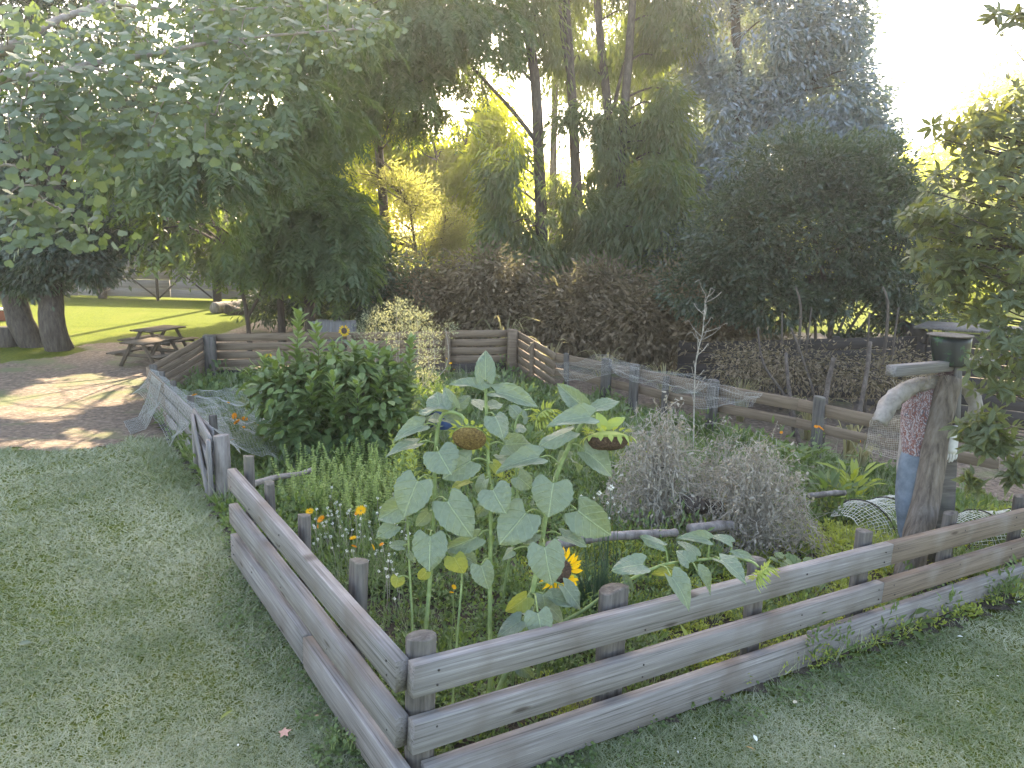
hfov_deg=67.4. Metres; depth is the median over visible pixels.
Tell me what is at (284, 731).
fallen leaf
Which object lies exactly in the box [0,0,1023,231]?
sky
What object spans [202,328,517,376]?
board fence
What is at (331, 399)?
bush
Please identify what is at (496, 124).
bamboo clump
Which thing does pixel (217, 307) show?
fallen log
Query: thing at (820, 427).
marigold plant
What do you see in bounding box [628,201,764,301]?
thicket
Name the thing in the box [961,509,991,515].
wire hoop
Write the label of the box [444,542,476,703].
sunflower
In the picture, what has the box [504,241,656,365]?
thicket
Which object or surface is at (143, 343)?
picnic table
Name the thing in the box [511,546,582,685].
sunflower
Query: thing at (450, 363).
marigold plant
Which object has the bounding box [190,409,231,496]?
garden gate
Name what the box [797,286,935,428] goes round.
thicket
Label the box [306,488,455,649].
marigold plant
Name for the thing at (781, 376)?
thicket
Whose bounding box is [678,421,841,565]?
dried vine
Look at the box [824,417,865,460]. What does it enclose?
flax plant
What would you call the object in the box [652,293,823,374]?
thicket
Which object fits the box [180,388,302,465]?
garden net
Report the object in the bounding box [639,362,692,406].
flax plant
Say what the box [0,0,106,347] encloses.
broad tree
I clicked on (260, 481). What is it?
pale pole
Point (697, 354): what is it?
dried plant stalk
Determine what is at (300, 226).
walnut tree
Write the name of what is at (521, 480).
sunflower
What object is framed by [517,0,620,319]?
willow tree
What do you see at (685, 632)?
leafy weed
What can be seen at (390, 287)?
thicket
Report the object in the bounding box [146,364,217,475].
rail fence
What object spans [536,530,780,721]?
sunflower
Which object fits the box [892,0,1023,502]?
glossy tree
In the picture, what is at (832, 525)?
ground cover
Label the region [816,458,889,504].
dock plant
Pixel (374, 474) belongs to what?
mint clump
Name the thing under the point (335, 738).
leafy weed
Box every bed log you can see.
[545,528,678,547]
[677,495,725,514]
[686,520,734,532]
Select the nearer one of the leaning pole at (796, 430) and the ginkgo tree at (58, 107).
the ginkgo tree at (58, 107)
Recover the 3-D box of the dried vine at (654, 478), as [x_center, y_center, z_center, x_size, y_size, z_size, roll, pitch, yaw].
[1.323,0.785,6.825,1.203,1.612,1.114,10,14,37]
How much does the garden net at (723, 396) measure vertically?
0.166 m
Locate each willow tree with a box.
[416,0,576,345]
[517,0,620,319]
[549,0,669,292]
[606,0,720,289]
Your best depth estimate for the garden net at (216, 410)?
8.31 m
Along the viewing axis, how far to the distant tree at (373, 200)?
47.66 m
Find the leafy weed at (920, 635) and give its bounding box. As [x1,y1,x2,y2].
[874,597,935,644]
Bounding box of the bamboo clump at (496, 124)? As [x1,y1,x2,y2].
[339,69,534,306]
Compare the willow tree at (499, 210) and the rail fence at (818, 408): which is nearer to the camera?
the rail fence at (818, 408)
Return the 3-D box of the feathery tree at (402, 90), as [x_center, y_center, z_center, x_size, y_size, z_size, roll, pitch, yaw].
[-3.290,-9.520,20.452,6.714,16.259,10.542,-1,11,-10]
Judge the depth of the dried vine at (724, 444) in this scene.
7.18 m
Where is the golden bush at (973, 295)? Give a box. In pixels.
[928,281,1006,323]
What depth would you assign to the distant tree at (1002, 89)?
43.13 m
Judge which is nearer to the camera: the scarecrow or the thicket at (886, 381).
the scarecrow
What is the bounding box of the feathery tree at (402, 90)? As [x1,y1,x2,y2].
[313,0,539,259]
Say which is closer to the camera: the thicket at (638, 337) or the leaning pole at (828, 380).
the leaning pole at (828, 380)
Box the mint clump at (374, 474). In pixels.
[270,435,415,538]
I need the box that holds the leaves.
[150,359,677,425]
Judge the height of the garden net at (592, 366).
0.382 m
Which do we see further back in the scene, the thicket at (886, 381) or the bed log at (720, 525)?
the thicket at (886, 381)
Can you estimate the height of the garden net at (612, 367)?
0.176 m
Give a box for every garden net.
[123,375,160,433]
[132,369,207,445]
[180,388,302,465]
[196,406,239,451]
[557,354,638,380]
[610,360,711,393]
[686,383,761,408]
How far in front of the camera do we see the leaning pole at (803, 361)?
11.83 m
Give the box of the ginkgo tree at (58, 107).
[0,0,411,267]
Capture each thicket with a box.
[229,281,354,331]
[322,237,457,348]
[371,242,486,354]
[424,233,558,359]
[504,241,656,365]
[570,249,716,371]
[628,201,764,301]
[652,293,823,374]
[682,286,884,409]
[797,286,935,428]
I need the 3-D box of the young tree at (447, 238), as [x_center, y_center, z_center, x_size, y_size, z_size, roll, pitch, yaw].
[-3.027,-4.187,21.548,5.575,5.344,3.272,2,11,0]
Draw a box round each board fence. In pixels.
[148,337,204,389]
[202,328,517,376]
[517,331,555,387]
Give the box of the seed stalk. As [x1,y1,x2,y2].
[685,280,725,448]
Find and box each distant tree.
[251,102,400,264]
[409,146,595,267]
[770,134,917,290]
[868,142,1012,295]
[918,45,1023,290]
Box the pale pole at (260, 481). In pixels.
[255,467,313,486]
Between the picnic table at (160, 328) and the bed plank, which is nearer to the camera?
the bed plank
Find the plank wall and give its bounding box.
[33,247,257,299]
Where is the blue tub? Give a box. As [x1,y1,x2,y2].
[427,411,453,429]
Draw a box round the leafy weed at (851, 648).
[819,615,900,659]
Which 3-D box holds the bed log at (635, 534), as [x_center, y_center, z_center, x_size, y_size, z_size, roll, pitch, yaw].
[0.756,1.133,5.624,1.153,0.161,0.078,-5,13,-28]
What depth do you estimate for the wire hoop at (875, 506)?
7.44 m
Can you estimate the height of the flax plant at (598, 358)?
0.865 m
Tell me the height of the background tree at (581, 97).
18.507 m
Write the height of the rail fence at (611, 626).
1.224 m
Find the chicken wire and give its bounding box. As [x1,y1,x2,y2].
[865,415,899,458]
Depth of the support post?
6.53 m
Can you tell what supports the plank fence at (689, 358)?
on the lawn at (96, 320)
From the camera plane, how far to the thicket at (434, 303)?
17.02 m
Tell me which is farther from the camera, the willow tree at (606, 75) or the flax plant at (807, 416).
the willow tree at (606, 75)
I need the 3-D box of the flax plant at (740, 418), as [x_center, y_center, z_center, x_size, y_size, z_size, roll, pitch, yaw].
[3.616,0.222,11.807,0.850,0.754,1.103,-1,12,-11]
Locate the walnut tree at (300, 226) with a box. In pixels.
[48,0,410,350]
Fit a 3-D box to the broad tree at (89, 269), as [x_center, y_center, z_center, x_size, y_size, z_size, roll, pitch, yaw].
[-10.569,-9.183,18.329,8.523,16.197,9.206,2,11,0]
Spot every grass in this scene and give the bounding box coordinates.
[173,361,1023,730]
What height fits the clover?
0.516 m
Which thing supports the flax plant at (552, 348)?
on the dirt path
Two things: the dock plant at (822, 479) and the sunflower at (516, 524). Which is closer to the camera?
the sunflower at (516, 524)
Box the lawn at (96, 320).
[0,232,1023,767]
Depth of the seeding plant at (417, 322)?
12.58 m
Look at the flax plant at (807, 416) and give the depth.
10.93 m
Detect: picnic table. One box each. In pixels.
[106,336,189,369]
[117,325,198,353]
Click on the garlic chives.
(597, 584)
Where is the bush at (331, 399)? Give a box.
[231,307,441,472]
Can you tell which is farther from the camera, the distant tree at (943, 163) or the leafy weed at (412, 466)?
the distant tree at (943, 163)
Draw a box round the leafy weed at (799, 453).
[755,440,854,477]
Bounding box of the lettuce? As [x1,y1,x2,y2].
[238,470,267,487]
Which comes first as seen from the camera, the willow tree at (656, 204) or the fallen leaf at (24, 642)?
the fallen leaf at (24, 642)
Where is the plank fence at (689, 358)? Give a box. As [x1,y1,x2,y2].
[677,334,928,408]
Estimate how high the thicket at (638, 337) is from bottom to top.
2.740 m
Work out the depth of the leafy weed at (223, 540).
6.09 m
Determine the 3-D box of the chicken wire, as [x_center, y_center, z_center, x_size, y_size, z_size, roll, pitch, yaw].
[4.236,0.524,8.527,0.163,0.584,0.780,-3,12,-23]
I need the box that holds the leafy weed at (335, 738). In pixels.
[318,716,360,755]
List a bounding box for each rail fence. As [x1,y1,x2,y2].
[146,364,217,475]
[227,455,436,767]
[407,494,1023,767]
[553,353,999,469]
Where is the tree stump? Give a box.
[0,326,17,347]
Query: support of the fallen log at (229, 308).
on the lawn at (96, 320)
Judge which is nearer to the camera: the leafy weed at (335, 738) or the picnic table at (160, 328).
the leafy weed at (335, 738)
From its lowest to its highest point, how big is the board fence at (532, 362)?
1.086 m
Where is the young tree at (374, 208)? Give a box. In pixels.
[329,120,398,245]
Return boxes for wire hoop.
[839,499,895,533]
[870,496,894,499]
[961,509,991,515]
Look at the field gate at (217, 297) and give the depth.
27.60 m
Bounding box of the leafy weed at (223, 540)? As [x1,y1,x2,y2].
[213,512,235,548]
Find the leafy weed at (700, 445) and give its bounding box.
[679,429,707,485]
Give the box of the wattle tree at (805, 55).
[660,0,916,222]
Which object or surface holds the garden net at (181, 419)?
hanging from the rail fence at (211, 425)
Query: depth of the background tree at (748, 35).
29.89 m
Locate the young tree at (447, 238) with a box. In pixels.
[341,152,485,303]
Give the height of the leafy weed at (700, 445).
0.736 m
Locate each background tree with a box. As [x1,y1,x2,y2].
[42,97,263,230]
[173,0,359,92]
[460,0,706,243]
[637,0,871,232]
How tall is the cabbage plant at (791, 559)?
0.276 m
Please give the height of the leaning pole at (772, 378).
1.471 m
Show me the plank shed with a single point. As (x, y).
(919, 331)
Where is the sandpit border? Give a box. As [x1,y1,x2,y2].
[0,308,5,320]
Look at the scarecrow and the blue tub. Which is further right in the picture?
the scarecrow
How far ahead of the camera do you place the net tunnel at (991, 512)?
7.55 m
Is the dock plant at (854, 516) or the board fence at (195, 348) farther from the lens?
the board fence at (195, 348)
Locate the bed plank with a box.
[807,490,846,498]
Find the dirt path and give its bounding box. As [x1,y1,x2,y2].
[0,319,1023,500]
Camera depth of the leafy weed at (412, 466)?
7.46 m
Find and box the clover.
[193,558,1023,767]
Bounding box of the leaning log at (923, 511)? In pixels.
[891,375,961,574]
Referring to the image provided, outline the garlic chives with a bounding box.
[575,484,622,616]
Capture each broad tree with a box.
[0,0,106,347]
[0,0,196,351]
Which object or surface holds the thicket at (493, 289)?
on the lawn at (96, 320)
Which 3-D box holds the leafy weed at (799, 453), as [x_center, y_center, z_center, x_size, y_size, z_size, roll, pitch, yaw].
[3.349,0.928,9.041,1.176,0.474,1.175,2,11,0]
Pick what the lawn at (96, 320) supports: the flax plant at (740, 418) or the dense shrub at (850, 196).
the dense shrub at (850, 196)
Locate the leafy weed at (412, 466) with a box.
[385,424,440,506]
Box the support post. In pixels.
[926,425,958,564]
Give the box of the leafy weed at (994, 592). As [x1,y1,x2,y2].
[981,572,1010,605]
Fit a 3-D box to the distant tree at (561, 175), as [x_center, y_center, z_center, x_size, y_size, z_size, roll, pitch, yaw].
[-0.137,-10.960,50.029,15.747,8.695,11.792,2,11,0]
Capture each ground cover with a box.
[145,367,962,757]
[476,415,1023,727]
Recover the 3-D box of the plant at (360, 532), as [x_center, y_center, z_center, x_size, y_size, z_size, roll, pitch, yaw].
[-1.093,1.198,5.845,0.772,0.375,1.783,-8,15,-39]
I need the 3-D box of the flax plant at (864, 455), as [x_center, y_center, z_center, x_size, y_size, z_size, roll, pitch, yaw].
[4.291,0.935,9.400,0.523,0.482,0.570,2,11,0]
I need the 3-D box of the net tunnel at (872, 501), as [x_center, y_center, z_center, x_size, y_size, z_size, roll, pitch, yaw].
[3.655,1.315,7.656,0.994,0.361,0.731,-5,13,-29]
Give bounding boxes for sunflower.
[339,325,350,359]
[375,493,415,631]
[378,387,492,628]
[442,350,538,692]
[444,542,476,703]
[485,383,636,734]
[500,399,561,611]
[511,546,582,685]
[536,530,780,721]
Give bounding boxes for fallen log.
[210,299,241,312]
[224,296,266,314]
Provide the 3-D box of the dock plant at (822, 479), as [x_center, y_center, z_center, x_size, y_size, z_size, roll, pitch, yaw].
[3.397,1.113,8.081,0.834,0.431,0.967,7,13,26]
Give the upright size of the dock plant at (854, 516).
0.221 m
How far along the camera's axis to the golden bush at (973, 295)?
24.67 m
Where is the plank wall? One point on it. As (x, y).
(180, 290)
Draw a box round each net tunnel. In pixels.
[828,495,897,536]
[957,509,1023,548]
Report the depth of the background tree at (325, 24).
30.68 m
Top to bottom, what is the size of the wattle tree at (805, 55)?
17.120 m
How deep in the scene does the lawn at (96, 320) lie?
4.88 m
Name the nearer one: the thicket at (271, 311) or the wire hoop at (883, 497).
the wire hoop at (883, 497)
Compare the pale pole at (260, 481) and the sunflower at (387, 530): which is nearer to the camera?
the sunflower at (387, 530)
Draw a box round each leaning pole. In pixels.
[757,327,794,436]
[784,352,801,445]
[790,327,814,396]
[822,357,835,452]
[840,341,871,459]
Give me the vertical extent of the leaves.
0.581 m
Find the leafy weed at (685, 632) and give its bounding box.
[676,624,720,667]
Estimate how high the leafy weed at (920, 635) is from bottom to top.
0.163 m
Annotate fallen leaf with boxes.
[18,640,32,644]
[279,728,290,736]
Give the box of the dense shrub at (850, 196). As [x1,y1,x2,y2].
[638,111,962,374]
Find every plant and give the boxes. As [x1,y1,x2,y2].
[192,393,263,463]
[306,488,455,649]
[312,486,413,611]
[349,294,460,397]
[442,358,458,393]
[473,315,541,369]
[527,336,567,384]
[575,347,628,392]
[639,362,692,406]
[710,370,776,421]
[768,552,824,597]
[770,425,865,490]
[791,468,870,509]
[792,395,846,440]
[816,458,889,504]
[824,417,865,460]
[833,506,873,523]
[844,440,881,471]
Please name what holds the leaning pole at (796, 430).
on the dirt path
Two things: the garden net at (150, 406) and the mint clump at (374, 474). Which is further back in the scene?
the garden net at (150, 406)
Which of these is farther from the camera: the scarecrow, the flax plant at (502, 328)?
the flax plant at (502, 328)
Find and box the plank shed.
[896,319,1023,425]
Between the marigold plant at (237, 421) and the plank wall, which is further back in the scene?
the plank wall
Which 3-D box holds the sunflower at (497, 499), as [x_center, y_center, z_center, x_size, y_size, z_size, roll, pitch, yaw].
[-0.136,0.828,4.117,0.438,2.011,0.494,7,13,27]
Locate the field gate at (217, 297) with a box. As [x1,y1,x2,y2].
[100,259,221,301]
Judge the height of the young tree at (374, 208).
7.265 m
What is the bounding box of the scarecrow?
[872,332,998,537]
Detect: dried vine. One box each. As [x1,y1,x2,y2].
[595,387,733,541]
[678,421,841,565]
[688,416,751,514]
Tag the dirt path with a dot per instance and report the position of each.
(87, 398)
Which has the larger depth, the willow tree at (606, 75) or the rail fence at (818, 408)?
the willow tree at (606, 75)
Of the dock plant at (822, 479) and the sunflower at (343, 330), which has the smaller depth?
the dock plant at (822, 479)
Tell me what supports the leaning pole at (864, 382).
on the lawn at (96, 320)
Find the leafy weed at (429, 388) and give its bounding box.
[401,368,454,415]

